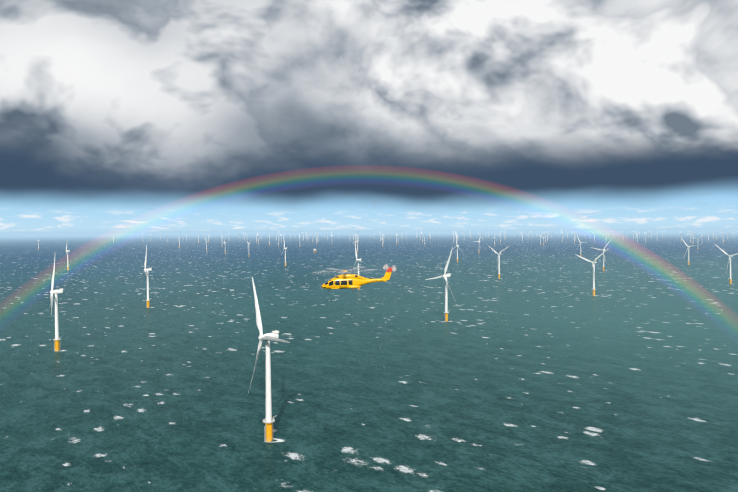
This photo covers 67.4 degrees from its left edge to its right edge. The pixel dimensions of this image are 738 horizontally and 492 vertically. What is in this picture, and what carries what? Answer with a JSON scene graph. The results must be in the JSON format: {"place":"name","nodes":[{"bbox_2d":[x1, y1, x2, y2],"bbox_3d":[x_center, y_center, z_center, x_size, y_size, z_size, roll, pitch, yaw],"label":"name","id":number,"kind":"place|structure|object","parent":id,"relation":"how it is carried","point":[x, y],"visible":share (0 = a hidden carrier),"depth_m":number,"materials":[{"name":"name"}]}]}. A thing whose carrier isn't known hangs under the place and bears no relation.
{"place":"outdoors","nodes":[
{"label":"outdoors","id":0,"kind":"place"},
{"bbox_2d":[314,265,395,291],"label":"helicopter","id":1,"kind":"object","parent":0,"point":[347,281],"visible":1,"depth_m":123.13,"materials":[{"name":"yellow paint"}]},
{"bbox_2d":[0,229,737,491],"bbox_3d":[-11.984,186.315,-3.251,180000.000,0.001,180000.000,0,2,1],"label":"sea","id":2,"kind":"structure","parent":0,"point":[537,367],"depth_m":770.97,"materials":[{"name":"liquid"}]},
{"bbox_2d":[50,257,62,350],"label":"wind turbine","id":3,"kind":"object","parent":2,"relation":"on","point":[56,339],"visible":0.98,"depth_m":861.21,"materials":[{"name":"white paint"}]},
{"bbox_2d":[65,245,69,269],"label":"wind turbine","id":4,"kind":"object","parent":2,"relation":"on","point":[67,251],"visible":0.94,"depth_m":2652.53,"materials":[{"name":"white paint"}]},
{"bbox_2d":[142,245,151,307],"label":"wind turbine","id":5,"kind":"object","parent":2,"relation":"on","point":[147,275],"visible":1,"depth_m":1345.74,"materials":[{"name":"white paint"}]},
{"bbox_2d":[248,277,289,441],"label":"wind turbine","id":6,"kind":"object","parent":2,"relation":"on","point":[268,420],"visible":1,"depth_m":487.41,"materials":[{"name":"white paint"}]},
{"bbox_2d":[353,245,365,288],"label":"wind turbine","id":7,"kind":"object","parent":2,"relation":"on","point":[359,260],"visible":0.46,"depth_m":1732.90,"materials":[{"name":"white paint"}]},
{"bbox_2d":[426,247,455,321],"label":"wind turbine","id":8,"kind":"object","parent":2,"relation":"on","point":[445,276],"visible":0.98,"depth_m":1119.31,"materials":[{"name":"white paint"}]},
{"bbox_2d":[489,246,508,278],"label":"wind turbine","id":9,"kind":"object","parent":2,"relation":"on","point":[498,265],"visible":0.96,"depth_m":2085.84,"materials":[{"name":"white paint"}]},
{"bbox_2d":[575,248,608,295],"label":"wind turbine","id":10,"kind":"object","parent":2,"relation":"on","point":[593,266],"visible":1,"depth_m":1539.73,"materials":[{"name":"white paint"}]},
{"bbox_2d":[591,240,610,270],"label":"wind turbine","id":11,"kind":"object","parent":2,"relation":"on","point":[603,250],"visible":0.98,"depth_m":2433.40,"materials":[{"name":"white paint"}]},
{"bbox_2d":[681,238,697,264],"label":"wind turbine","id":12,"kind":"object","parent":2,"relation":"on","point":[688,261],"visible":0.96,"depth_m":2802.26,"materials":[{"name":"white paint"}]},
{"bbox_2d":[715,244,737,283],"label":"wind turbine","id":13,"kind":"object","parent":2,"relation":"on","point":[730,278],"visible":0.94,"depth_m":1835.19,"materials":[{"name":"white paint"}]},
{"bbox_2d":[0,0,737,232],"label":"sky","id":14,"kind":"structure","parent":0,"point":[116,116],"materials":[{"name":"grey"}]}
]}

